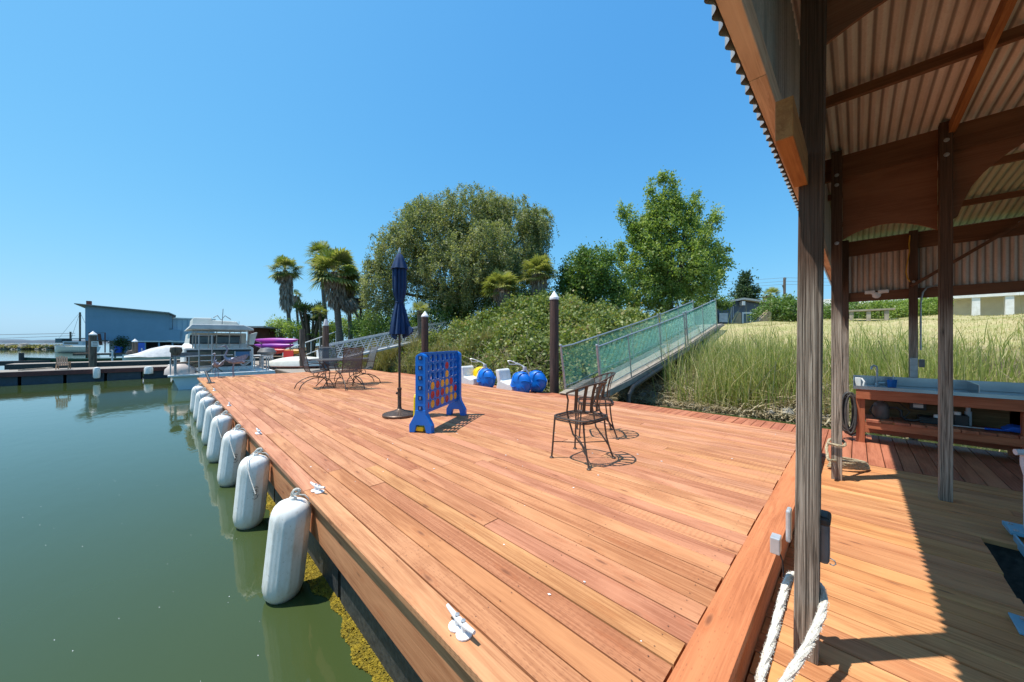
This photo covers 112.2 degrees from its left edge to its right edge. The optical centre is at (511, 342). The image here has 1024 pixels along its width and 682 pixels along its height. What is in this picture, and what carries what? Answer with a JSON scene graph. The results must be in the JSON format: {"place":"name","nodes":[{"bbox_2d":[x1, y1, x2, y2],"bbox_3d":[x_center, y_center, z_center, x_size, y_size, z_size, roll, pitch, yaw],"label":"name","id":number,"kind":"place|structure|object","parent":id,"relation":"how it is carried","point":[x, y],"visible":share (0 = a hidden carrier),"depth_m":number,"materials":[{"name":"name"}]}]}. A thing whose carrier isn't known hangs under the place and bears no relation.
{"place":"outdoors","nodes":[
{"label":"outdoors","id":0,"kind":"place"},
{"bbox_2d":[0,339,297,342],"bbox_3d":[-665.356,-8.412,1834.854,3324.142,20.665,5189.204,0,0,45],"label":"hills","id":1,"kind":"structure","parent":0,"point":[22,341],"depth_m":1862.96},
{"bbox_2d":[0,0,830,340],"label":"sky","id":2,"kind":"structure","parent":0,"point":[156,155],"materials":[{"name":"blue"}]},
{"bbox_2d":[0,342,1006,681],"bbox_3d":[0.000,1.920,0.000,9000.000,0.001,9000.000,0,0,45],"label":"water","id":3,"kind":"structure","parent":0,"point":[144,538],"depth_m":3.07,"materials":[{"name":"liquid"}]},
{"bbox_2d":[0,353,50,365],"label":"float dock","id":4,"kind":"object","parent":3,"relation":"on","point":[20,358],"visible":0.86,"depth_m":24.12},
{"bbox_2d":[0,343,54,349],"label":"breakwater rocks","id":5,"kind":"object","parent":3,"relation":"in","point":[25,344],"visible":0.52,"depth_m":90.75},
{"bbox_2d":[0,344,71,348],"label":"breakwater scrub","id":6,"kind":"object","parent":5,"relation":"on","point":[33,346],"visible":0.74,"depth_m":90.31,"materials":[{"name":"green plant"}]},
{"bbox_2d":[24,357,121,361],"bbox_3d":[-32.141,1.540,27.000,1.900,0.960,7.500,0,0,45],"label":"boat","id":7,"kind":"object","parent":3,"relation":"on","point":[74,359],"visible":0.2,"depth_m":25.63,"materials":[{"name":"green paint"}]},
{"bbox_2d":[55,312,100,352],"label":"sailing boat","id":8,"kind":"object","parent":3,"relation":"on","point":[66,349],"visible":0.75,"depth_m":63.25,"materials":[{"name":"white paint"}]},
{"bbox_2d":[0,365,168,385],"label":"float dock","id":9,"kind":"object","parent":3,"relation":"on","point":[38,376],"visible":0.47,"depth_m":16.54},
{"bbox_2d":[55,356,70,369],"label":"deck chair","id":10,"kind":"object","parent":9,"relation":"on","point":[61,360],"visible":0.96,"depth_m":16.54,"materials":[{"name":"brown wood"}]},
{"bbox_2d":[89,331,98,366],"bbox_3d":[-26.763,1.339,22.015,0.385,4.122,0.428,0,0,45],"label":"piling","id":11,"kind":"object","parent":3,"relation":"in","point":[93,343],"visible":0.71,"depth_m":21.91,"materials":[{"name":"white paint"}]},
{"bbox_2d":[73,301,184,357],"bbox_3d":[-43.229,-0.743,42.778,10.600,7.327,12.941,0,0,45],"label":"boathouse","id":12,"kind":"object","parent":3,"relation":"on","point":[148,328],"visible":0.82,"depth_m":38.18,"materials":[{"name":"blue"}]},
{"bbox_2d":[108,335,129,352],"bbox_3d":[-42.738,0.202,37.474,1.344,2.078,1.679,0,0,45],"label":"potted plant","id":13,"kind":"object","parent":12,"relation":"in","point":[120,347],"visible":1,"depth_m":37.39,"materials":[{"name":"green plant"}]},
{"bbox_2d":[4,357,269,369],"bbox_3d":[-25.244,1.800,24.820,1.680,1.040,12.680,0,0,45],"label":"float dock","id":14,"kind":"object","parent":3,"relation":"on","point":[16,366],"visible":0.25,"depth_m":22.23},
{"bbox_2d":[122,345,180,360],"bbox_3d":[-28.326,1.090,29.000,2.040,1.661,6.000,0,0,45],"label":"covered boat","id":15,"kind":"object","parent":3,"relation":"on","point":[160,353],"visible":0.35,"depth_m":27.61,"materials":[{"name":"fabric"}]},
{"bbox_2d":[172,317,234,342],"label":"boathouse","id":16,"kind":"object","parent":3,"relation":"on","point":[182,325],"visible":0.3,"depth_m":41.47,"materials":[{"name":"blue"}]},
{"bbox_2d":[164,313,275,389],"bbox_3d":[-15.724,0.250,18.154,9.690,3.739,3.677,0,0,45],"label":"cabin cruiser","id":17,"kind":"object","parent":3,"relation":"on","point":[205,346],"visible":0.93,"depth_m":15.59,"materials":[{"name":"paint"}]},
{"bbox_2d":[171,352,200,372],"bbox_3d":[-13.625,0.868,14.377,0.500,0.915,0.917,0,0,45],"label":"folding chair","id":18,"kind":"object","parent":17,"relation":"on","point":[190,354],"visible":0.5,"depth_m":14.51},
{"bbox_2d":[191,337,238,342],"bbox_3d":[-13.840,-0.115,16.090,0.008,0.277,1.704,0,0,45],"label":"bridge window","id":19,"kind":"structure","parent":17,"relation":"in","point":[202,339],"depth_m":16.17,"materials":[{"name":"black glass"}]},
{"bbox_2d":[190,335,240,343],"bbox_3d":[-13.843,-0.127,16.112,0.022,0.392,1.828,0,0,45],"label":"window frame","id":20,"kind":"structure","parent":17,"relation":"in","point":[190,335],"depth_m":16.13,"materials":[{"name":"white plastic"}]},
{"bbox_2d":[187,349,250,367],"bbox_3d":[-13.548,0.738,15.984,0.025,0.784,2.290,0,0,45],"label":"window frame","id":21,"kind":"structure","parent":17,"relation":"in","point":[237,349],"depth_m":16.03,"materials":[{"name":"white metal"}]},
{"bbox_2d":[190,351,248,366],"bbox_3d":[-13.526,0.749,15.975,0.010,0.669,2.115,0,0,45],"label":"salon window","id":22,"kind":"structure","parent":17,"relation":"in","point":[229,354],"depth_m":15.76,"materials":[{"name":"black glass"}]},
{"bbox_2d":[234,351,252,371],"bbox_3d":[-12.275,0.867,15.726,0.500,0.914,0.622,0,0,45],"label":"folding chair","id":23,"kind":"object","parent":17,"relation":"on","point":[236,354],"visible":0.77,"depth_m":15.78,"materials":[{"name":"fabric"}]},
{"bbox_2d":[253,360,344,373],"bbox_3d":[-13.064,1.820,20.170,13.080,1.000,2.630,0,0,45],"label":"float dock","id":24,"kind":"object","parent":3,"relation":"on","point":[287,370],"visible":0.05,"depth_m":16.66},
{"bbox_2d":[257,348,275,367],"bbox_3d":[-12.776,0.795,17.899,1.120,1.050,0.840,0,0,45],"label":"barbecue grill","id":25,"kind":"object","parent":24,"relation":"on","point":[267,351],"visible":0.88,"depth_m":17.54,"materials":[{"name":"metal"}]},
{"bbox_2d":[267,356,321,367],"bbox_3d":[-10.917,0.985,17.650,2.787,0.530,1.310,0,0,-6],"label":"upturned dinghy","id":26,"kind":"object","parent":24,"relation":"on","point":[289,362],"visible":0.69,"depth_m":17.12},
{"bbox_3d":[-14.687,0.535,21.385,2.398,1.570,1.561,0,0,45],"label":"kayak rack","id":27,"kind":"object","parent":24,"relation":"on","visible":0},
{"bbox_2d":[254,343,294,348],"bbox_3d":[-14.721,0.248,21.300,2.512,0.360,0.360,0,0,-1],"label":"kayak","id":28,"kind":"object","parent":27,"relation":"on","point":[276,345],"visible":0.91,"depth_m":21.18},
{"bbox_2d":[255,338,297,343],"bbox_3d":[-14.734,-0.062,21.500,2.785,0.420,0.420,0,0,-1],"label":"kayak","id":29,"kind":"object","parent":27,"relation":"on","point":[276,340],"visible":0.89,"depth_m":21.36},
{"bbox_2d":[299,329,304,368],"bbox_3d":[-10.488,1.375,17.202,0.260,4.050,0.261,0,0,45],"label":"piling","id":30,"kind":"object","parent":3,"relation":"in","point":[301,337],"visible":0.34,"depth_m":17.10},
{"bbox_2d":[322,319,328,369],"bbox_3d":[-8.230,1.184,15.202,0.276,4.432,0.277,0,0,45],"label":"piling","id":31,"kind":"object","parent":3,"relation":"in","point":[325,335],"visible":0.33,"depth_m":15.10,"materials":[{"name":"brown wood"}]},
{"bbox_2d":[266,492,393,681],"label":"algae","id":32,"kind":"object","parent":3,"relation":"on","point":[348,624],"visible":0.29,"depth_m":2.28,"materials":[{"name":"plant"}]},
{"bbox_2d":[421,312,428,352],"bbox_3d":[-3.794,1.017,15.000,0.317,4.766,0.317,0,0,45],"label":"piling","id":33,"kind":"object","parent":3,"relation":"in","point":[424,331],"visible":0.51,"depth_m":14.88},
{"bbox_2d":[197,369,795,681],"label":"wooden dock","id":34,"kind":"object","parent":3,"relation":"in","point":[655,534],"visible":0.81,"depth_m":2.31,"materials":[{"name":"brown wood"}]},
{"bbox_2d":[190,385,203,412],"bbox_3d":[-8.634,1.563,9.444,0.278,0.767,0.278,-1,-5,45],"label":"dock fender","id":35,"kind":"object","parent":34,"relation":"attached to","point":[198,388],"visible":0.49,"depth_m":9.32,"materials":[{"name":"plastic"}]},
{"bbox_2d":[193,390,209,420],"bbox_3d":[-7.628,1.562,8.459,0.278,0.767,0.278,-2,-7,45],"label":"dock fender","id":36,"kind":"object","parent":34,"relation":"attached to","point":[203,393],"visible":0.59,"depth_m":8.34,"materials":[{"name":"plastic"}]},
{"bbox_2d":[196,396,215,431],"bbox_3d":[-6.633,1.556,7.463,0.278,0.767,0.278,3,-3,45],"label":"dock fender","id":37,"kind":"object","parent":34,"relation":"attached to","point":[209,401],"visible":0.64,"depth_m":7.34,"materials":[{"name":"plastic"}]},
{"bbox_2d":[201,404,223,444],"bbox_3d":[-5.667,1.555,6.518,0.278,0.767,0.278,4,-3,45],"label":"dock fender","id":38,"kind":"object","parent":34,"relation":"attached to","point":[216,409],"visible":0.55,"depth_m":6.40,"materials":[{"name":"plastic"}]},
{"bbox_2d":[216,410,232,437],"bbox_3d":[-4.652,1.310,5.516,0.156,0.385,0.316,0,0,-13],"label":"fender line","id":39,"kind":"object","parent":34,"relation":"attached to","point":[220,414],"visible":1,"depth_m":5.61,"materials":[{"name":"white fabric"}]},
{"bbox_2d":[206,414,232,462],"bbox_3d":[-4.749,1.553,5.591,0.278,0.767,0.278,-2,-8,45],"label":"dock fender","id":40,"kind":"object","parent":39,"relation":"hanging from","point":[225,422],"visible":0.73,"depth_m":5.48,"materials":[{"name":"plastic"}]},
{"bbox_2d":[218,345,247,376],"bbox_3d":[-9.702,0.655,11.951,0.820,1.114,0.315,0,0,-25],"label":"bird statue","id":41,"kind":"object","parent":34,"relation":"on","point":[237,360],"visible":0.98,"depth_m":11.90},
{"bbox_2d":[229,424,246,457],"bbox_3d":[-3.690,1.310,4.578,0.150,0.385,0.311,0,0,-15],"label":"fender line","id":42,"kind":"object","parent":34,"relation":"attached to","point":[236,427],"visible":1,"depth_m":4.66,"materials":[{"name":"white fabric"}]},
{"bbox_2d":[217,428,247,486],"bbox_3d":[-3.793,1.559,4.671,0.280,0.767,0.278,2,-5,45],"label":"dock fender","id":43,"kind":"object","parent":42,"relation":"hanging from","point":[228,465],"visible":0.91,"depth_m":4.57,"materials":[{"name":"plastic"}]},
{"bbox_2d":[247,448,269,493],"bbox_3d":[-2.639,1.310,3.530,0.156,0.384,0.316,0,0,-13],"label":"fender line","id":44,"kind":"object","parent":34,"relation":"attached to","point":[258,451],"visible":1,"depth_m":3.56,"materials":[{"name":"white fabric"}]},
{"bbox_2d":[233,453,269,529],"bbox_3d":[-2.738,1.558,3.621,0.280,0.767,0.278,1,-4,45],"label":"dock fender","id":45,"kind":"object","parent":44,"relation":"hanging from","point":[249,508],"visible":0.96,"depth_m":3.52,"materials":[{"name":"plastic"}]},
{"bbox_2d":[290,488,309,503],"bbox_3d":[-1.633,1.190,2.655,0.133,0.142,0.035,0,0,-25],"label":"fender line","id":46,"kind":"object","parent":34,"relation":"attached to","point":[293,492],"visible":0.97,"depth_m":2.64,"materials":[{"name":"white fabric"}]},
{"bbox_2d":[262,496,310,604],"bbox_3d":[-1.713,1.566,2.624,0.278,0.767,0.278,3,-3,45],"label":"dock fender","id":47,"kind":"object","parent":46,"relation":"hanging from","point":[286,550],"visible":0.98,"depth_m":2.52,"materials":[{"name":"plastic"}]},
{"bbox_2d":[294,347,333,389],"bbox_3d":[-5.183,0.666,9.016,0.823,1.077,0.590,0,0,-45],"label":"spring chair","id":48,"kind":"object","parent":34,"relation":"on","point":[305,362],"visible":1,"depth_m":8.92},
{"bbox_2d":[317,346,343,384],"bbox_3d":[-5.331,0.666,10.111,0.823,1.077,0.590,0,0,45],"label":"spring chair","id":49,"kind":"object","parent":34,"relation":"on","point":[333,351],"visible":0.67,"depth_m":10.25,"materials":[{"name":"metal"}]},
{"bbox_2d":[308,357,368,387],"bbox_3d":[-4.780,0.830,9.546,1.548,0.755,1.228,0,0,-45],"label":"patio table","id":50,"kind":"object","parent":34,"relation":"on","point":[319,360],"visible":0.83,"depth_m":9.30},
{"bbox_2d":[334,347,364,390],"bbox_3d":[-4.243,0.666,8.980,0.823,1.077,0.590,0,0,45],"label":"spring chair","id":51,"kind":"object","parent":34,"relation":"on","point":[351,351],"visible":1,"depth_m":8.83,"materials":[{"name":"metal"}]},
{"bbox_2d":[346,346,380,383],"bbox_3d":[-4.328,0.666,10.055,0.823,1.077,0.590,0,0,-45],"label":"spring chair","id":52,"kind":"object","parent":34,"relation":"on","point":[371,359],"visible":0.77,"depth_m":10.15,"materials":[{"name":"metal"}]},
{"bbox_2d":[382,388,412,418],"bbox_3d":[-1.837,0.970,5.616,0.536,0.460,0.536,0,0,45],"label":"umbrella base","id":53,"kind":"object","parent":34,"relation":"on","point":[399,412],"visible":0.94,"depth_m":5.50,"materials":[{"name":"brown metal"}]},
{"bbox_2d":[389,248,412,387],"bbox_3d":[-1.811,-0.198,5.614,0.360,2.695,0.382,0,0,-22],"label":"patio umbrella","id":54,"kind":"object","parent":53,"relation":"in","point":[400,325],"visible":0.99,"depth_m":5.55,"materials":[{"name":"blue fabric"}]},
{"bbox_2d":[409,351,466,433],"bbox_3d":[-1.061,0.670,5.135,0.330,1.060,1.226,0,0,15],"label":"giant game","id":55,"kind":"object","parent":34,"relation":"on","point":[430,367],"visible":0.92,"depth_m":4.86,"materials":[{"name":"blue plastic"}]},
{"bbox_2d":[446,603,475,641],"bbox_3d":[-0.216,1.171,1.432,0.066,0.060,0.199,0,0,-43],"label":"dock cleat","id":56,"kind":"object","parent":34,"relation":"on","point":[461,627],"visible":1,"depth_m":1.42,"materials":[{"name":"metal"}]},
{"bbox_2d":[549,381,615,470],"bbox_3d":[0.724,0.795,3.561,0.507,0.809,0.576,0,0,45],"label":"iron chair","id":57,"kind":"object","parent":34,"relation":"on","point":[583,411],"visible":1,"depth_m":3.41,"materials":[{"name":"metal"}]},
{"bbox_2d":[577,372,618,439],"bbox_3d":[1.102,0.795,4.510,0.507,0.809,0.576,0,0,7],"label":"iron chair","id":58,"kind":"object","parent":34,"relation":"on","point":[611,402],"visible":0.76,"depth_m":4.34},
{"bbox_2d":[549,291,558,393],"bbox_3d":[1.253,0.935,10.200,0.286,4.930,0.286,0,0,45],"label":"piling","id":59,"kind":"object","parent":3,"relation":"in","point":[554,342],"visible":0.67,"depth_m":10.09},
{"bbox_2d":[396,373,1023,681],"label":"dock","id":60,"kind":"object","parent":3,"relation":"on","point":[920,581],"visible":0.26,"depth_m":2.17,"materials":[{"name":"brown wood"}]},
{"bbox_2d":[461,358,495,387],"bbox_3d":[-0.941,0.973,10.879,1.396,0.933,0.893,0,0,33],"label":"water tricycle","id":61,"kind":"object","parent":60,"relation":"on","point":[484,375],"visible":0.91,"depth_m":10.74,"materials":[{"name":"blue plastic"}]},
{"bbox_2d":[496,360,546,392],"bbox_3d":[0.248,0.973,9.721,1.326,0.933,0.953,0,0,33],"label":"water tricycle","id":62,"kind":"object","parent":60,"relation":"on","point":[532,381],"visible":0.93,"depth_m":9.60,"materials":[{"name":"blue plastic"}]},
{"bbox_2d":[825,438,869,469],"bbox_3d":[3.561,1.209,3.735,0.831,0.401,0.268,0,0,-28],"label":"rope coil","id":63,"kind":"object","parent":60,"relation":"on","point":[852,463],"visible":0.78,"depth_m":3.75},
{"bbox_2d":[704,0,1023,664],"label":"shelter","id":64,"kind":"object","parent":60,"relation":"on","point":[889,127],"visible":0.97,"depth_m":2.77,"materials":[{"name":"brown wood"}]},
{"bbox_2d":[770,507,791,610],"bbox_3d":[1.278,1.040,1.631,0.072,0.520,0.134,0,0,45],"label":"conduit box","id":65,"kind":"object","parent":64,"relation":"attached to","point":[775,543],"visible":0.97,"depth_m":1.60,"materials":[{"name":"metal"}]},
{"bbox_2d":[754,571,829,681],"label":"dock line","id":66,"kind":"object","parent":64,"relation":"attached to","point":[794,666],"visible":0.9,"depth_m":1.42,"materials":[{"name":"white fabric"}]},
{"bbox_2d":[820,510,836,565],"bbox_3d":[1.420,0.880,1.550,0.064,0.210,0.108,0,0,45],"label":"electrical box","id":67,"kind":"object","parent":64,"relation":"attached to","point":[825,523],"visible":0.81,"depth_m":1.52,"materials":[{"name":"black plastic"}]},
{"bbox_2d":[842,391,857,435],"bbox_3d":[4.913,1.043,5.007,0.189,0.641,0.267,0,0,-21],"label":"garden hose","id":68,"kind":"object","parent":64,"relation":"hanging from","point":[846,428],"visible":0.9,"depth_m":4.98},
{"bbox_2d":[910,358,924,377],"bbox_3d":[6.191,0.400,5.257,0.150,0.320,0.070,0,0,45],"label":"outlet box","id":69,"kind":"object","parent":64,"relation":"attached to","point":[915,363],"visible":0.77,"depth_m":5.25,"materials":[{"name":"metal"}]},
{"bbox_2d":[920,284,937,349],"bbox_3d":[6.363,-0.381,5.168,0.314,1.001,0.030,0,0,40],"label":"conduit","id":70,"kind":"object","parent":64,"relation":"attached to","point":[923,291],"visible":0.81,"depth_m":5.25,"materials":[{"name":"metal"}]},
{"bbox_2d":[853,365,1023,456],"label":"sink counter","id":71,"kind":"object","parent":60,"relation":"on","point":[995,405],"visible":0.77,"depth_m":4.49,"materials":[{"name":"brown wood"}]},
{"bbox_2d":[869,400,930,421],"bbox_3d":[5.378,0.943,4.788,0.570,0.277,0.193,0,0,45],"label":"water pump","id":72,"kind":"object","parent":71,"relation":"on","point":[880,409],"visible":0.9,"depth_m":4.85,"materials":[{"name":"black plastic"}]},
{"bbox_2d":[909,403,968,425],"bbox_3d":[5.692,0.942,4.596,0.490,0.283,0.250,0,0,45],"label":"battery box","id":73,"kind":"object","parent":71,"relation":"on","point":[959,419],"visible":0.61,"depth_m":4.54,"materials":[{"name":"black plastic"}]},
{"bbox_2d":[953,424,1020,432],"bbox_3d":[5.849,1.030,4.212,0.616,0.096,0.162,0,0,45],"label":"deck brush","id":74,"kind":"object","parent":71,"relation":"on","point":[1011,428],"visible":0.9,"depth_m":4.12,"materials":[{"name":"plastic"}]},
{"bbox_2d":[1002,449,1023,635],"bbox_3d":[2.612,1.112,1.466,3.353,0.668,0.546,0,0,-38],"label":"chair","id":75,"kind":"object","parent":60,"relation":"on","point":[1015,530],"visible":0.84,"depth_m":2.48,"materials":[{"name":"blue metal"}]},
{"bbox_2d":[273,311,1023,425],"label":"ground","id":76,"kind":"structure","parent":0,"point":[980,328],"depth_m":12.02,"materials":[{"name":"plant"}]},
{"bbox_2d":[247,326,276,356],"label":"red shed","id":77,"kind":"structure","parent":76,"relation":"on","point":[262,331],"depth_m":33.59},
{"bbox_2d":[268,255,304,348],"bbox_3d":[-23.125,-3.280,35.088,3.636,11.122,3.754,0,0,45],"label":"fan palm","id":78,"kind":"object","parent":76,"relation":"on","point":[284,279],"visible":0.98,"depth_m":34.64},
{"bbox_2d":[291,297,327,356],"bbox_3d":[-17.789,-1.101,30.411,3.271,5.774,3.260,0,0,45],"label":"yucca clump","id":79,"kind":"object","parent":76,"relation":"on","point":[303,309],"visible":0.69,"depth_m":30.48,"materials":[{"name":"green plant"}]},
{"bbox_2d":[304,240,332,321],"bbox_3d":[-18.203,-4.584,32.957,3.227,10.777,3.110,0,0,-13],"label":"fan palm","id":80,"kind":"object","parent":76,"relation":"on","point":[318,246],"visible":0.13,"depth_m":32.66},
{"bbox_2d":[311,304,329,347],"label":"fan palm","id":81,"kind":"object","parent":76,"relation":"on","point":[319,308],"visible":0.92,"depth_m":29.90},
{"bbox_2d":[264,307,385,357],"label":"undergrowth","id":82,"kind":"object","parent":76,"relation":"on","point":[284,329],"visible":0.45,"depth_m":33.22,"materials":[{"name":"green plant"}]},
{"bbox_2d":[306,246,363,355],"bbox_3d":[-13.840,-3.171,27.047,4.780,8.724,4.424,0,0,-23],"label":"fan palm","id":83,"kind":"object","parent":76,"relation":"on","point":[333,280],"visible":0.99,"depth_m":26.52,"materials":[{"name":"plant"}]},
{"bbox_2d":[331,266,362,339],"bbox_3d":[-13.987,-3.063,29.027,3.434,7.289,3.331,0,0,-11],"label":"fan palm","id":84,"kind":"object","parent":76,"relation":"on","point":[350,293],"visible":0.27,"depth_m":28.79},
{"bbox_2d":[340,298,369,338],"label":"fan palm","id":85,"kind":"object","parent":76,"relation":"on","point":[350,306],"visible":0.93,"depth_m":27.25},
{"bbox_2d":[321,322,446,357],"bbox_3d":[-7.001,-0.139,19.799,1.172,2.327,6.936,0,0,45],"label":"aluminium gangway","id":86,"kind":"object","parent":76,"relation":"on","point":[380,348],"visible":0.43,"depth_m":19.10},
{"bbox_2d":[408,300,430,339],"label":"fan palm","id":87,"kind":"object","parent":76,"relation":"on","point":[421,305],"visible":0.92,"depth_m":19.86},
{"bbox_2d":[346,326,494,374],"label":"bank grass","id":88,"kind":"structure","parent":76,"relation":"on","point":[384,362],"depth_m":18.77,"materials":[{"name":"plant"}]},
{"bbox_2d":[329,287,561,371],"bbox_3d":[-7.130,-0.591,24.683,23.208,5.264,7.190,0,0,45],"label":"ground cover","id":89,"kind":"object","parent":76,"relation":"on","point":[462,334],"visible":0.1,"depth_m":18.58,"materials":[{"name":"green plant"}]},
{"bbox_2d":[345,276,557,343],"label":"undergrowth","id":90,"kind":"object","parent":76,"relation":"on","point":[358,330],"visible":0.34,"depth_m":24.32,"materials":[{"name":"green plant"}]},
{"bbox_2d":[354,181,559,332],"bbox_3d":[-3.271,-6.022,24.749,14.999,11.759,8.908,0,0,-21],"label":"pepper tree","id":91,"kind":"object","parent":76,"relation":"on","point":[464,242],"visible":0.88,"depth_m":23.65,"materials":[{"name":"green plant"}]},
{"bbox_2d":[477,267,523,306],"bbox_3d":[-0.622,-2.871,19.945,2.837,2.991,2.495,0,0,9],"label":"fan palm","id":92,"kind":"object","parent":76,"relation":"on","point":[506,280],"visible":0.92,"depth_m":19.61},
{"bbox_2d":[401,332,619,400],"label":"bramble stems","id":93,"kind":"object","parent":76,"relation":"on","point":[562,385],"visible":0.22,"depth_m":12.79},
{"bbox_2d":[518,252,559,295],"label":"fan palm","id":94,"kind":"object","parent":76,"relation":"on","point":[537,264],"visible":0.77,"depth_m":21.09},
{"bbox_2d":[389,286,692,392],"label":"brambles","id":95,"kind":"object","parent":76,"relation":"on","point":[586,321],"visible":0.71,"depth_m":15.18,"materials":[{"name":"green plant"}]},
{"bbox_2d":[551,237,641,311],"bbox_3d":[6.471,-4.189,26.922,6.916,7.776,4.700,0,0,9],"label":"broadleaf tree","id":96,"kind":"object","parent":76,"relation":"on","point":[588,270],"visible":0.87,"depth_m":26.15,"materials":[{"name":"green plant"}]},
{"bbox_2d":[559,298,724,402],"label":"access ramp","id":97,"kind":"structure","parent":76,"relation":"on","point":[634,373],"depth_m":11.32,"materials":[{"name":"metal"}]},
{"bbox_2d":[610,169,739,318],"bbox_3d":[13.959,-7.658,30.147,11.025,14.990,6.135,0,0,5],"label":"poplar tree","id":98,"kind":"object","parent":76,"relation":"on","point":[668,278],"visible":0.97,"depth_m":29.27,"materials":[{"name":"green plant"}]},
{"bbox_2d":[691,290,735,322],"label":"tree","id":99,"kind":"object","parent":76,"relation":"on","point":[720,303],"visible":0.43,"depth_m":35.70,"materials":[{"name":"green plant"}]},
{"bbox_2d":[578,340,850,427],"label":"reed litter","id":100,"kind":"object","parent":76,"relation":"on","point":[739,410],"visible":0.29,"depth_m":9.44,"materials":[{"name":"plant"}]},
{"bbox_2d":[580,349,865,421],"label":"bank rocks","id":101,"kind":"object","parent":76,"relation":"on","point":[788,410],"visible":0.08,"depth_m":9.71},
{"bbox_2d":[685,298,793,325],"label":"blue house","id":102,"kind":"structure","parent":76,"relation":"on","point":[743,306],"depth_m":44.00,"materials":[{"name":"wood"}]},
{"bbox_2d":[727,267,767,299],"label":"conifer tree","id":103,"kind":"object","parent":76,"relation":"on","point":[744,288],"visible":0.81,"depth_m":47.49,"materials":[{"name":"green plant"}]},
{"bbox_2d":[747,291,796,321],"bbox_3d":[24.731,-2.604,31.045,6.740,3.860,3.954,0,0,1],"label":"oleander bush","id":104,"kind":"object","parent":76,"relation":"on","point":[776,306],"visible":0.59,"depth_m":30.34,"materials":[{"name":"green plant"}]},
{"bbox_2d":[593,336,1014,451],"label":"dead stalks","id":105,"kind":"object","parent":76,"relation":"on","point":[671,386],"visible":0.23,"depth_m":9.44,"materials":[{"name":"plant"}]},
{"bbox_2d":[643,294,1023,421],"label":"reeds","id":106,"kind":"object","parent":76,"relation":"on","point":[760,369],"visible":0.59,"depth_m":9.18,"materials":[{"name":"plant"}]},
{"bbox_2d":[823,300,870,319],"bbox_3d":[16.650,-1.561,17.526,2.306,1.475,1.671,0,0,-8],"label":"hedge shrub","id":107,"kind":"object","parent":76,"relation":"on","point":[827,309],"visible":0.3,"depth_m":17.30,"materials":[{"name":"green plant"}]},
{"bbox_2d":[849,308,894,320],"bbox_3d":[16.231,-1.194,15.589,1.505,0.588,0.500,0,0,45],"label":"garden bench","id":108,"kind":"object","parent":76,"relation":"on","point":[868,315],"visible":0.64,"depth_m":15.46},
{"bbox_2d":[856,298,937,318],"bbox_3d":[19.313,-1.606,17.521,3.728,1.731,2.094,0,0,-4],"label":"hedge shrub","id":109,"kind":"object","parent":76,"relation":"on","point":[901,306],"visible":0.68,"depth_m":17.06,"materials":[{"name":"green plant"}]},
{"bbox_2d":[823,292,1023,318],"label":"cream house","id":110,"kind":"structure","parent":76,"relation":"on","point":[990,304],"depth_m":19.35,"materials":[{"name":"beige paint"}]},
{"bbox_2d":[908,297,953,314],"bbox_3d":[21.176,-1.658,17.441,1.729,1.837,1.801,0,0,45],"label":"hedge shrub","id":111,"kind":"object","parent":76,"relation":"on","point":[934,301],"visible":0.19,"depth_m":17.17,"materials":[{"name":"green plant"}]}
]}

